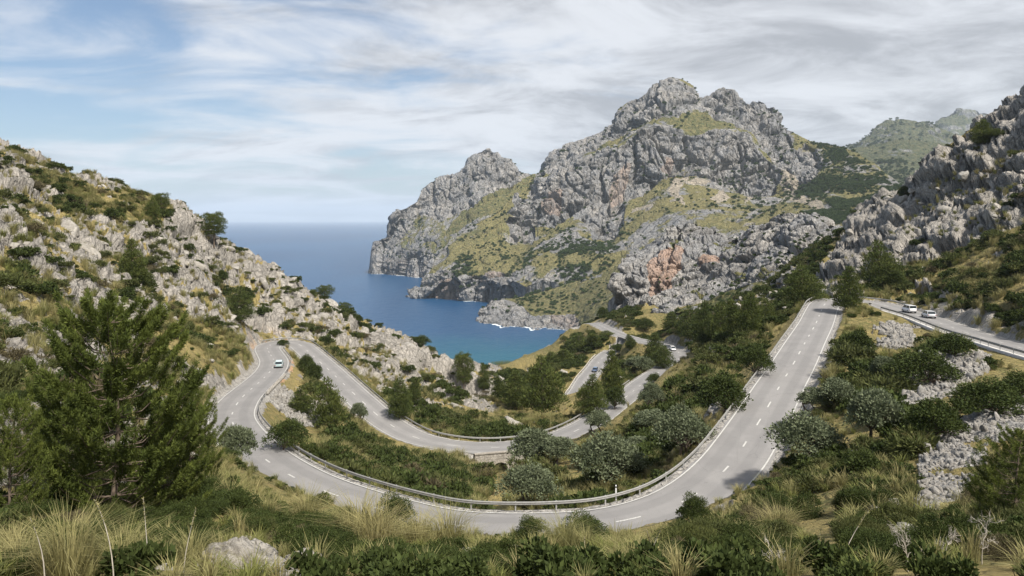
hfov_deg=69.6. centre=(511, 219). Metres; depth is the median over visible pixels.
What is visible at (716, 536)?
mastic shrub
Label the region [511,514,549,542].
mastic bush
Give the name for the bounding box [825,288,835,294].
boulder
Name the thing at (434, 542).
mastic shrub
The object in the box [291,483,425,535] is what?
grass tussock
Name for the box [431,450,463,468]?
broom shrub
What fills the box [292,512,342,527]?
mastic shrub
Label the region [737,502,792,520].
heath shrub
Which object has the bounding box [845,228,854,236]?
boulder
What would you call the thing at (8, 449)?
pine tree
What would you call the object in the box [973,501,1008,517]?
broom shrub
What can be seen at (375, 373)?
boulder
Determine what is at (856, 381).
broom shrub
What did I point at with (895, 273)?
pine tree
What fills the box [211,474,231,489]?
mastic shrub
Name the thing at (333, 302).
boulder
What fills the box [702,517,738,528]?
broom shrub
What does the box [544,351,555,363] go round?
pine tree
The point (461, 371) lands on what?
pine tree
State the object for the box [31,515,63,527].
mastic shrub
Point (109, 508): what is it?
broom shrub
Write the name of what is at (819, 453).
mastic shrub
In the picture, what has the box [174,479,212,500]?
mastic shrub
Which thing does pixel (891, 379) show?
broom shrub
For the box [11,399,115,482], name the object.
pine tree
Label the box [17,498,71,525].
mastic shrub
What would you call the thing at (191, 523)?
dry stalk
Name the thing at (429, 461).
mastic shrub
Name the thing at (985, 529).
bare twig
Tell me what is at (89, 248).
boulder
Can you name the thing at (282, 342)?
mastic bush
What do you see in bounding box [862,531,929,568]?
mastic shrub
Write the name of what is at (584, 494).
mastic shrub
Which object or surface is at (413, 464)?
heath shrub
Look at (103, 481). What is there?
mastic shrub
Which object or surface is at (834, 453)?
mastic shrub
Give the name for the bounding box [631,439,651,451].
mastic shrub
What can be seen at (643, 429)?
mastic shrub
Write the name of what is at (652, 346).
pine tree
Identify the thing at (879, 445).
mastic shrub
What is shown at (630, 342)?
pine tree
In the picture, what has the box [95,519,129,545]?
mastic shrub
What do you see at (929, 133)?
distant mountain
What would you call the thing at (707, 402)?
mastic shrub
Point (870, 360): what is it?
mastic shrub
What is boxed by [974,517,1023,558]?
mastic shrub
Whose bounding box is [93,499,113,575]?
dry stalk
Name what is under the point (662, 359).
pine tree
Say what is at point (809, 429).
olive tree
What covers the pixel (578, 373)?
guardrail
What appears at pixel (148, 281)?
pine tree
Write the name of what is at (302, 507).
grass tussock
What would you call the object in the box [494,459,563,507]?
olive tree
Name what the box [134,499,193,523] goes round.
mastic shrub
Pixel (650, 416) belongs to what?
olive tree
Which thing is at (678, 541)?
mastic shrub
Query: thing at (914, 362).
mastic bush
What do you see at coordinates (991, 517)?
mastic shrub
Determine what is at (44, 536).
mastic shrub
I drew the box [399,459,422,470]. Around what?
mastic shrub
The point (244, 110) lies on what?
sky
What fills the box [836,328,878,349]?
mastic bush
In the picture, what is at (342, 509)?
mastic bush
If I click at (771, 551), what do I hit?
bare twig
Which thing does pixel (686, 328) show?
pine tree
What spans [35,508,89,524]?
heath shrub
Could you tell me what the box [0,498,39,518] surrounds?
mastic shrub
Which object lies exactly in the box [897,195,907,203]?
boulder
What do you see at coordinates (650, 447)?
mastic shrub
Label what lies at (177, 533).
mastic shrub
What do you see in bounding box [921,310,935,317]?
car
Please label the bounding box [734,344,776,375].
mastic bush
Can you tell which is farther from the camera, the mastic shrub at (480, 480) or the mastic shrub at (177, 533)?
the mastic shrub at (480, 480)
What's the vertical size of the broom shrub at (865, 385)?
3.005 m
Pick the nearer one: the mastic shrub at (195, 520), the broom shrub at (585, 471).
the mastic shrub at (195, 520)
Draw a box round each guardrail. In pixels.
[258,297,813,510]
[262,337,629,441]
[283,347,290,372]
[565,355,594,392]
[858,297,905,303]
[881,307,1023,353]
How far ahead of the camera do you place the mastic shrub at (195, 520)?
17.99 m
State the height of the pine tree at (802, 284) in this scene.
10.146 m
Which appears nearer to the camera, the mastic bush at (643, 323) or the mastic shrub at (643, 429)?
the mastic shrub at (643, 429)
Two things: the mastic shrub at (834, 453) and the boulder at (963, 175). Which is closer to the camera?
the mastic shrub at (834, 453)
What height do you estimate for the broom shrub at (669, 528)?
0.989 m
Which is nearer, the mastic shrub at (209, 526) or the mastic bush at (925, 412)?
the mastic shrub at (209, 526)
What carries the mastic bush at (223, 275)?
on the hillside
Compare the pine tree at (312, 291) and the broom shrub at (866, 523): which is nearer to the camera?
the broom shrub at (866, 523)
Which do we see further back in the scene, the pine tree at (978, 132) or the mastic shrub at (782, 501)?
the pine tree at (978, 132)
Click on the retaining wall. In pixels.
(497, 456)
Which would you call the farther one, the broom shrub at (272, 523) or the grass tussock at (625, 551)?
the broom shrub at (272, 523)
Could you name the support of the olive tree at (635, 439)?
on the hillside
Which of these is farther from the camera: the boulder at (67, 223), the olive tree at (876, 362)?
the boulder at (67, 223)
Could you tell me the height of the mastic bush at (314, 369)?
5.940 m
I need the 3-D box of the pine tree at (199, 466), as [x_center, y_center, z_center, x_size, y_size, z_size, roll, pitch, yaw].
[-12.692,9.001,26.939,3.275,3.757,3.439,0,0,-26]
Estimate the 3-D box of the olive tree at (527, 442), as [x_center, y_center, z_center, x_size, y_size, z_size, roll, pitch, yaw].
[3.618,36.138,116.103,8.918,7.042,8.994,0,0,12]
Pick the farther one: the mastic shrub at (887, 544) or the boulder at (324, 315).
the boulder at (324, 315)
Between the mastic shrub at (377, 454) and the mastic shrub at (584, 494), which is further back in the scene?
the mastic shrub at (377, 454)
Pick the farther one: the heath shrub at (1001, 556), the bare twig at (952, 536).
the heath shrub at (1001, 556)
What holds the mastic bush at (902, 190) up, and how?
on the hillside
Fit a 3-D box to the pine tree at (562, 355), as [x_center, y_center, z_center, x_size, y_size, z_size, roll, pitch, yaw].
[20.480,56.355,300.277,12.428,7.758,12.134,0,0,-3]
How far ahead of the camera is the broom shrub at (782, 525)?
26.44 m
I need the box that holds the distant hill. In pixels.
[850,139,946,184]
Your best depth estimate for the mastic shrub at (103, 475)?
31.68 m
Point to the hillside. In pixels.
(878, 221)
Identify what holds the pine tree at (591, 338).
on the hillside
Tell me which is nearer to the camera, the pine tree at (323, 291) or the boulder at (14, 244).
the boulder at (14, 244)
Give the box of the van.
[901,304,916,312]
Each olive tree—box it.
[216,423,258,458]
[349,402,367,418]
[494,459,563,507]
[505,427,553,460]
[536,436,577,463]
[568,427,651,484]
[584,410,612,433]
[624,355,653,372]
[627,434,650,445]
[629,408,664,425]
[636,381,665,405]
[649,398,716,457]
[763,406,851,457]
[794,386,832,412]
[817,376,854,408]
[841,386,906,437]
[868,355,895,372]
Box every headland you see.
[368,148,536,277]
[476,266,619,329]
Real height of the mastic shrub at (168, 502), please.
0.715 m
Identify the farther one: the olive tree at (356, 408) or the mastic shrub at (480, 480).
the olive tree at (356, 408)
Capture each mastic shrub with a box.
[0,390,25,405]
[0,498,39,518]
[0,547,39,575]
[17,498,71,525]
[20,389,36,401]
[21,534,76,556]
[23,281,60,296]
[24,529,60,544]
[26,490,80,512]
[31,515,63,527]
[52,323,88,338]
[55,364,83,379]
[73,485,140,510]
[75,355,112,379]
[78,509,131,540]
[84,476,109,491]
[88,459,126,478]
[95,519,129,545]
[104,479,162,500]
[113,502,150,527]
[120,406,133,427]
[126,522,161,537]
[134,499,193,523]
[136,513,185,538]
[148,516,208,542]
[149,498,178,517]
[153,494,212,525]
[160,527,223,557]
[167,523,217,532]
[169,474,221,501]
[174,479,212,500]
[191,495,230,518]
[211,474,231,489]
[215,484,262,515]
[218,512,280,537]
[230,508,262,516]
[241,507,271,516]
[268,512,291,524]
[271,522,330,555]
[282,509,329,525]
[287,526,339,553]
[290,509,308,518]
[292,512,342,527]
[305,521,359,541]
[318,436,352,453]
[319,526,344,543]
[324,530,363,562]
[344,551,362,563]
[353,467,383,477]
[353,538,405,553]
[355,534,408,546]
[360,443,394,455]
[365,447,406,464]
[365,455,400,468]
[391,467,430,485]
[394,545,443,558]
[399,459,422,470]
[400,483,424,493]
[405,481,451,501]
[408,537,461,553]
[417,457,436,468]
[420,462,429,470]
[421,544,472,557]
[423,461,458,479]
[433,535,469,550]
[437,480,474,493]
[449,466,474,481]
[455,499,495,509]
[463,544,515,575]
[467,475,493,495]
[471,533,519,558]
[537,492,589,509]
[572,486,609,507]
[574,546,608,557]
[587,464,622,486]
[587,492,622,505]
[624,427,650,438]
[625,456,662,475]
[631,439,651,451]
[632,440,659,452]
[642,433,668,441]
[650,540,682,552]
[659,543,688,563]
[664,537,713,545]
[675,411,710,430]
[680,532,691,540]
[683,397,709,412]
[693,391,711,405]
[707,530,751,548]
[719,521,774,542]
[726,512,768,526]
[731,532,803,574]
[765,488,825,520]
[766,530,804,553]
[767,495,806,521]
[810,447,835,459]
[816,449,848,464]
[818,441,849,451]
[832,490,863,511]
[835,484,893,511]
[835,524,881,549]
[843,455,887,475]
[846,358,868,370]
[849,383,906,400]
[853,507,879,518]
[854,527,899,562]
[855,510,892,532]
[861,475,903,490]
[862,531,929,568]
[865,357,912,373]
[869,441,906,451]
[873,418,907,438]
[876,531,902,548]
[891,394,913,416]
[898,521,959,550]
[917,509,979,549]
[919,338,950,352]
[931,507,967,517]
[948,500,974,511]
[949,522,999,549]
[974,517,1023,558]
[975,512,1021,527]
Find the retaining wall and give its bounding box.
[474,450,524,470]
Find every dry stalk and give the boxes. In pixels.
[28,516,44,575]
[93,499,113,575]
[142,496,146,542]
[183,507,195,572]
[654,519,666,543]
[848,510,868,544]
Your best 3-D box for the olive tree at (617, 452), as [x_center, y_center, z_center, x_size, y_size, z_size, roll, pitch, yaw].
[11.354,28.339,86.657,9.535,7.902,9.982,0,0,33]
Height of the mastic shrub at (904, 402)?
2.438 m
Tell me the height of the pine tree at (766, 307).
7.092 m
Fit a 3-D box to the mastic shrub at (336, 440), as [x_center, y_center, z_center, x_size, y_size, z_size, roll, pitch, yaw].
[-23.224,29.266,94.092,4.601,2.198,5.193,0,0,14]
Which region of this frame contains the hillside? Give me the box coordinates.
[0,85,1023,575]
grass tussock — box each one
[0,491,170,575]
[0,507,104,575]
[48,508,186,573]
[154,518,243,567]
[278,473,343,514]
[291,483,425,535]
[308,486,447,545]
[384,497,453,544]
[401,492,497,544]
[513,502,602,546]
[589,515,680,574]
[742,492,821,527]
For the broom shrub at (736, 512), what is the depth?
40.68 m
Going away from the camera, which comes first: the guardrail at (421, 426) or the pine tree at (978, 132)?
the guardrail at (421, 426)
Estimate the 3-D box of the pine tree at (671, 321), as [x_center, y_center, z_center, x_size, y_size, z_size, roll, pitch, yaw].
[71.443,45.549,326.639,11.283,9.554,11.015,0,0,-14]
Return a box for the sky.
[0,0,1023,221]
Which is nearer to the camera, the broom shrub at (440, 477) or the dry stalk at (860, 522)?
the dry stalk at (860, 522)
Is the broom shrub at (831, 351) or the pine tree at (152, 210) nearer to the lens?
the broom shrub at (831, 351)
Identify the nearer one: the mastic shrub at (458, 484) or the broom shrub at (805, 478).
the broom shrub at (805, 478)
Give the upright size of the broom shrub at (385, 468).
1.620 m
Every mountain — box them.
[405,77,898,301]
[847,119,953,149]
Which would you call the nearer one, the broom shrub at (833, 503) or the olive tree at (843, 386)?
the broom shrub at (833, 503)
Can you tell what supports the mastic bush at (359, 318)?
on the hillside
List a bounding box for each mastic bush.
[218,269,228,283]
[218,448,241,458]
[260,416,312,449]
[277,339,289,345]
[296,353,313,370]
[304,360,322,379]
[327,505,360,517]
[356,315,363,321]
[368,491,418,530]
[411,335,431,345]
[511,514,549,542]
[558,508,609,540]
[596,307,608,315]
[605,386,625,408]
[609,344,621,350]
[635,316,656,330]
[646,372,658,382]
[693,373,752,413]
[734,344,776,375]
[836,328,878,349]
[836,447,881,475]
[879,347,965,384]
[896,186,908,195]
[900,395,971,437]
[925,331,980,355]
[940,376,1023,417]
[1000,369,1023,395]
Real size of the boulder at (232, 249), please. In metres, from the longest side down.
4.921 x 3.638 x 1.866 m
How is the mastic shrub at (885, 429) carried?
on the hillside
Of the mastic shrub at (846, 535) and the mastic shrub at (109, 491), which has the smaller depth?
the mastic shrub at (846, 535)
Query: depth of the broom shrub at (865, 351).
98.52 m
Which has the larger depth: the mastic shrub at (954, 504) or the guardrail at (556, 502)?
the guardrail at (556, 502)
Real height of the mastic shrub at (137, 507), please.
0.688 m
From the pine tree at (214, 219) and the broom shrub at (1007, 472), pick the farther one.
the pine tree at (214, 219)
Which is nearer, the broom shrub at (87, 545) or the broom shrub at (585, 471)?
the broom shrub at (87, 545)
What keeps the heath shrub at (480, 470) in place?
on the hillside
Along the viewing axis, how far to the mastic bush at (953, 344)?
91.15 m
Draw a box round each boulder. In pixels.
[9,242,19,247]
[61,219,79,236]
[78,242,101,258]
[153,235,168,244]
[189,259,205,271]
[197,536,286,568]
[224,246,235,251]
[259,277,268,288]
[284,547,321,559]
[317,312,329,320]
[325,299,337,307]
[372,371,379,379]
[404,342,416,348]
[504,416,519,424]
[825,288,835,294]
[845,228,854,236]
[894,522,919,532]
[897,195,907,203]
[912,227,921,236]
[936,205,952,212]
[957,171,970,180]
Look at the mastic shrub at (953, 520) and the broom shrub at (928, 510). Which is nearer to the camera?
the mastic shrub at (953, 520)
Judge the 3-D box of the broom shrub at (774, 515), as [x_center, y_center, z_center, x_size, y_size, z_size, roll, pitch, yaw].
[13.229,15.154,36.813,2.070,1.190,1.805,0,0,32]
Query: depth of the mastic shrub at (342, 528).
19.99 m
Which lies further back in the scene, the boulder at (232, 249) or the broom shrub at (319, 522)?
the boulder at (232, 249)
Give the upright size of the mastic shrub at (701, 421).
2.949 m
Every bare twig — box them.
[761,535,785,560]
[888,522,923,571]
[935,525,960,550]
[967,510,999,564]
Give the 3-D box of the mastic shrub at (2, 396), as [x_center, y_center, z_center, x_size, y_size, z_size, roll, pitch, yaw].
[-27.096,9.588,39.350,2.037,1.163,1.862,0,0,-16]
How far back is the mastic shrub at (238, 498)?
30.45 m
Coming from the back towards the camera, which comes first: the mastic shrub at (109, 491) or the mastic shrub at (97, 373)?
the mastic shrub at (97, 373)
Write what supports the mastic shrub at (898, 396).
on the hillside
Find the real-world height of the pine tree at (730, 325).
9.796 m
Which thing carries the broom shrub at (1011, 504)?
on the hillside
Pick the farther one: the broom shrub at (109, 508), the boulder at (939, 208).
the boulder at (939, 208)
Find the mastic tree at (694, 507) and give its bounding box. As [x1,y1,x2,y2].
[674,490,713,525]
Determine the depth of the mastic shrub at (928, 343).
101.06 m
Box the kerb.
[882,310,1023,359]
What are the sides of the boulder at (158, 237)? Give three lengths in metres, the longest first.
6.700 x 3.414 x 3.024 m
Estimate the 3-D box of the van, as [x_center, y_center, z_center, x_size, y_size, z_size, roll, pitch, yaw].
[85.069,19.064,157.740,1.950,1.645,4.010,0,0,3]
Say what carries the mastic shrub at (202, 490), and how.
on the hillside
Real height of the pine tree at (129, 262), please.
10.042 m
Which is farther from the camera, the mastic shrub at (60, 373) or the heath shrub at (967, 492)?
the mastic shrub at (60, 373)
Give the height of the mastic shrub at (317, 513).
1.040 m
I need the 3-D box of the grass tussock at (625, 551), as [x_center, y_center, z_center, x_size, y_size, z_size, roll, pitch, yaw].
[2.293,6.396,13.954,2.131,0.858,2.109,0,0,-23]
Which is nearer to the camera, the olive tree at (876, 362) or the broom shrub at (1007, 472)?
the broom shrub at (1007, 472)
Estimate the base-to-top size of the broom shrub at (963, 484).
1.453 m
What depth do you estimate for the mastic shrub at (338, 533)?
19.27 m
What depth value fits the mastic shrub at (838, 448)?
61.58 m
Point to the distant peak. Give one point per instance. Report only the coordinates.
(958, 121)
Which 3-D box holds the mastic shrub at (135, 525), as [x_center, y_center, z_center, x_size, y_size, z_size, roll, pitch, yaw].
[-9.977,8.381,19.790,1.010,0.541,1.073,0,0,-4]
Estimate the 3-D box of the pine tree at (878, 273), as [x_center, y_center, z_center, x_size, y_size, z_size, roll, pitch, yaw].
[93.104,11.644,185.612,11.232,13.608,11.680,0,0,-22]
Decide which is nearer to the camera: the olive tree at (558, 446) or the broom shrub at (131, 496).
the broom shrub at (131, 496)
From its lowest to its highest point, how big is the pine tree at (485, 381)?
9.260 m
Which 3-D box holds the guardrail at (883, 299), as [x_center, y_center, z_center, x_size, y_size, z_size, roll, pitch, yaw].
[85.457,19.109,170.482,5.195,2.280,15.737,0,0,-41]
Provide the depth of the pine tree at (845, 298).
151.08 m
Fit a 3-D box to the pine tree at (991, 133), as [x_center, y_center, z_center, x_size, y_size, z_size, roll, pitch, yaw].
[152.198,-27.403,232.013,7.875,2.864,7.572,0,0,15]
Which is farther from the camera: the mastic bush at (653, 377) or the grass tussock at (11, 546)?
the mastic bush at (653, 377)
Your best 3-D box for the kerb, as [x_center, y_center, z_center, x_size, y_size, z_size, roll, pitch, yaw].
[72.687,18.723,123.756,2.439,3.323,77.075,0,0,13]
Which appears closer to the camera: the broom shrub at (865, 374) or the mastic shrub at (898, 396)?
the mastic shrub at (898, 396)
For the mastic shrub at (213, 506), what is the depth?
28.20 m
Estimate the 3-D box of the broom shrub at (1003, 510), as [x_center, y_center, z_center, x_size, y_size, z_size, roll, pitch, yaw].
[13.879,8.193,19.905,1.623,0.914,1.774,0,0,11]
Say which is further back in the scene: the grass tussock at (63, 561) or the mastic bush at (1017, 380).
the mastic bush at (1017, 380)
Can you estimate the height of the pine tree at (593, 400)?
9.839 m
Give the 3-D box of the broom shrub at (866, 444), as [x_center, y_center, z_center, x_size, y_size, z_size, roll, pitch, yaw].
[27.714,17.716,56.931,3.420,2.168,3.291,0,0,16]
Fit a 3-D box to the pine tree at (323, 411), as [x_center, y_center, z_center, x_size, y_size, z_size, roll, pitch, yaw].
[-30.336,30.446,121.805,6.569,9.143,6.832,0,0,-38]
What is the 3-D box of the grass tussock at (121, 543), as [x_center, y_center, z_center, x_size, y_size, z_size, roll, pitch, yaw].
[-6.932,5.796,13.043,2.373,0.965,2.398,0,0,4]
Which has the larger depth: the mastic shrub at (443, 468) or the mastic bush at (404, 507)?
the mastic shrub at (443, 468)
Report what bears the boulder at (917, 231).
on the hillside
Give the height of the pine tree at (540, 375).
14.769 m
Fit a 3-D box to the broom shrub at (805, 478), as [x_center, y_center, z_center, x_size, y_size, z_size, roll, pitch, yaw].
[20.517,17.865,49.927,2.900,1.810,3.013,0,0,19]
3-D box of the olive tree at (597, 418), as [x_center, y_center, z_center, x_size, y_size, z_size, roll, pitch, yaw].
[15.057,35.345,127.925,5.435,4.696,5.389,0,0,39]
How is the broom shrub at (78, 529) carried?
on the hillside
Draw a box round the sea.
[215,222,566,364]
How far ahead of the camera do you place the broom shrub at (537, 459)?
109.02 m
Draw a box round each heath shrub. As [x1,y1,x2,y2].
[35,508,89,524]
[36,353,74,369]
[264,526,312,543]
[402,461,424,470]
[417,469,447,487]
[469,463,496,477]
[512,461,528,481]
[668,535,705,543]
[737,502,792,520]
[746,512,769,524]
[957,486,1007,502]
[962,514,983,525]
[973,531,1023,561]
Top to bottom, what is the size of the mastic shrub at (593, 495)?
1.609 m
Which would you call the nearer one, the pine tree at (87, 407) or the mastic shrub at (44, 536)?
the mastic shrub at (44, 536)
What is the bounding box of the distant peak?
[935,108,985,135]
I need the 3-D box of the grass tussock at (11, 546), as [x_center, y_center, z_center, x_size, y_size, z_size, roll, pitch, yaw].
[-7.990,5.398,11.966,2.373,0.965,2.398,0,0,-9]
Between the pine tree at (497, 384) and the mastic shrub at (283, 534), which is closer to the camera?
the mastic shrub at (283, 534)
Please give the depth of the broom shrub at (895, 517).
26.12 m
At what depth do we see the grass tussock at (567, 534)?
31.20 m
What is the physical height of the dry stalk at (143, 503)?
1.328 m
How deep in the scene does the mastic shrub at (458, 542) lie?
19.51 m
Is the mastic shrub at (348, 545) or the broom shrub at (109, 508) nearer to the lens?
the mastic shrub at (348, 545)
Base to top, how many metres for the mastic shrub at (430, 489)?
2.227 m
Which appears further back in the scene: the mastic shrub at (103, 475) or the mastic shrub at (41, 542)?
the mastic shrub at (103, 475)
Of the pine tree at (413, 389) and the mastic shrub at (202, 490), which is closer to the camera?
the mastic shrub at (202, 490)
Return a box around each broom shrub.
[0,271,36,288]
[4,254,21,266]
[23,516,88,538]
[46,527,118,569]
[77,500,136,524]
[90,482,144,508]
[148,363,169,378]
[165,529,219,559]
[180,517,220,534]
[243,498,276,513]
[244,515,278,538]
[311,515,341,529]
[361,464,403,491]
[376,465,388,472]
[423,470,459,486]
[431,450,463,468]
[437,490,466,505]
[503,456,530,471]
[528,454,557,466]
[554,475,587,489]
[568,450,593,466]
[579,468,596,480]
[653,517,702,540]
[661,520,718,542]
[671,432,701,449]
[687,515,732,527]
[701,519,734,539]
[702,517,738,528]
[730,509,747,522]
[737,493,768,509]
[757,519,798,538]
[758,510,795,524]
[760,518,801,533]
[793,470,835,492]
[823,339,866,362]
[824,388,851,406]
[829,514,893,544]
[831,498,863,509]
[833,342,877,362]
[834,514,887,541]
[842,382,886,396]
[843,374,876,387]
[847,356,874,367]
[848,434,883,452]
[851,369,895,380]
[859,367,922,392]
[869,501,909,524]
[875,496,922,517]
[883,512,919,526]
[919,507,940,515]
[961,479,1011,500]
[968,498,997,514]
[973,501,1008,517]
[974,458,1023,482]
[988,502,1023,519]
[990,498,1023,515]
[999,520,1023,542]
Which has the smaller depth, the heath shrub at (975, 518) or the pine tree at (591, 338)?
the heath shrub at (975, 518)
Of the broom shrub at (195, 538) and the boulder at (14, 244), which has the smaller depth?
the broom shrub at (195, 538)
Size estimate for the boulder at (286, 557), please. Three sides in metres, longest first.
1.962 x 1.448 x 1.157 m
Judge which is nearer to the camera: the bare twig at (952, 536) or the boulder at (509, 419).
the bare twig at (952, 536)
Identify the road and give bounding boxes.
[207,298,1023,535]
[567,350,619,394]
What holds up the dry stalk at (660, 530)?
on the hillside
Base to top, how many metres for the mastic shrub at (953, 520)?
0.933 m
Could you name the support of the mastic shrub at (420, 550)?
on the hillside
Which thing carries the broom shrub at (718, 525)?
on the hillside
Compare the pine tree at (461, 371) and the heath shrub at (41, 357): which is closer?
the heath shrub at (41, 357)
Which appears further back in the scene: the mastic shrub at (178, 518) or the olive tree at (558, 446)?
the olive tree at (558, 446)
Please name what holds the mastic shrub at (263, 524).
on the hillside
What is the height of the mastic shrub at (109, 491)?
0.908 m
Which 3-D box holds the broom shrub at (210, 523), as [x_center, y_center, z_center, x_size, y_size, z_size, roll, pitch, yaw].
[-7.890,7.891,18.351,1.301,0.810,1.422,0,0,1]
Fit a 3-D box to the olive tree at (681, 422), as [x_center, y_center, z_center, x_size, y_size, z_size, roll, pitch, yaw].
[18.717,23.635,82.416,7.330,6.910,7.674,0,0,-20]
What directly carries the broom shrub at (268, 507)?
on the hillside
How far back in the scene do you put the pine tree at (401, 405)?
143.81 m
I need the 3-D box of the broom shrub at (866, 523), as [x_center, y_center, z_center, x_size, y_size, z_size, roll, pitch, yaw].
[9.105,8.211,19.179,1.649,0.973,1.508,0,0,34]
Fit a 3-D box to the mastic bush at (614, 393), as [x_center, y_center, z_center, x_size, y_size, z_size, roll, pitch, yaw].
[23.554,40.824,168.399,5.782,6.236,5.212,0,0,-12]
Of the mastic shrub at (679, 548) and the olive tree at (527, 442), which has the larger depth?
the olive tree at (527, 442)
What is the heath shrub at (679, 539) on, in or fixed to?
on the hillside
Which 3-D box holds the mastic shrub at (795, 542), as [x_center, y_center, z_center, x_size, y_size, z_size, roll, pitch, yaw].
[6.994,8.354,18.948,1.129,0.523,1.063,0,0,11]
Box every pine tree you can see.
[0,393,53,512]
[2,285,212,518]
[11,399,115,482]
[116,238,147,282]
[119,413,212,507]
[138,267,156,288]
[143,197,161,218]
[150,192,170,211]
[159,379,229,476]
[199,211,227,247]
[225,285,257,322]
[286,387,314,413]
[307,376,348,427]
[309,289,316,295]
[314,284,334,299]
[337,301,352,308]
[386,377,413,418]
[406,377,421,402]
[450,351,475,386]
[476,364,490,389]
[490,360,509,364]
[490,374,506,400]
[499,370,528,408]
[518,354,569,414]
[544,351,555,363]
[549,349,574,362]
[565,333,588,353]
[572,373,609,415]
[584,333,603,344]
[597,330,614,336]
[598,350,627,393]
[623,334,636,348]
[642,332,668,361]
[650,345,675,368]
[660,311,679,330]
[673,305,698,340]
[690,299,712,341]
[704,301,728,337]
[722,299,742,333]
[734,292,764,332]
[759,298,779,317]
[778,264,830,304]
[828,265,867,309]
[856,239,905,286]
[882,269,909,289]
[961,422,1023,518]
[968,118,992,144]
[981,128,1008,136]
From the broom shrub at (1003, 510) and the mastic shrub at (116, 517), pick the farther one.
the broom shrub at (1003, 510)
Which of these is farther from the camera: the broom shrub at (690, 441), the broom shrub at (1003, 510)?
the broom shrub at (690, 441)
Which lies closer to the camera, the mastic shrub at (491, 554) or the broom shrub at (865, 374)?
the mastic shrub at (491, 554)
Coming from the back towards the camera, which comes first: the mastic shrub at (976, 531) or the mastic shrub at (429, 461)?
the mastic shrub at (429, 461)
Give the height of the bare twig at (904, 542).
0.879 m
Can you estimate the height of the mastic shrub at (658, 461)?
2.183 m
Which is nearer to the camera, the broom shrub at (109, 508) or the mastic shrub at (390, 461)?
the broom shrub at (109, 508)
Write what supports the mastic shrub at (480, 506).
on the hillside
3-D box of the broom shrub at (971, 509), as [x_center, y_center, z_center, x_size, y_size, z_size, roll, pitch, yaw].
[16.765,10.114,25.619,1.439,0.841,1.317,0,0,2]
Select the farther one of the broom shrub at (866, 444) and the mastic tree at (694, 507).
the broom shrub at (866, 444)
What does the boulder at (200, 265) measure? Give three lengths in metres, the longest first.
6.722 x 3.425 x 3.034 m
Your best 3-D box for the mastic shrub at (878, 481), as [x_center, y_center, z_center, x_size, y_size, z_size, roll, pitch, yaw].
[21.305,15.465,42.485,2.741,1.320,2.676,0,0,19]
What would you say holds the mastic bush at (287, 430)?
on the hillside
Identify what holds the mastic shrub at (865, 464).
on the hillside
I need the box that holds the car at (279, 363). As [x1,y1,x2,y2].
[274,360,283,367]
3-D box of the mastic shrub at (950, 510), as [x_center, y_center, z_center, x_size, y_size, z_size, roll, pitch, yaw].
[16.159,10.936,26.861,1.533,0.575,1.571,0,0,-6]
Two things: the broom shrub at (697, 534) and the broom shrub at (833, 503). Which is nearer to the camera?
the broom shrub at (697, 534)
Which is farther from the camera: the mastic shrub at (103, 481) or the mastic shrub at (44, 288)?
the mastic shrub at (44, 288)
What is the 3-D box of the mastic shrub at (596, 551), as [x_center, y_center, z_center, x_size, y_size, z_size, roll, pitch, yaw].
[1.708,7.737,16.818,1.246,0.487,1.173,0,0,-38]
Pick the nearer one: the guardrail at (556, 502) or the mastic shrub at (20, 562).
the mastic shrub at (20, 562)
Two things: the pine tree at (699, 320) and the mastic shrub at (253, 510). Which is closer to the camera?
the mastic shrub at (253, 510)

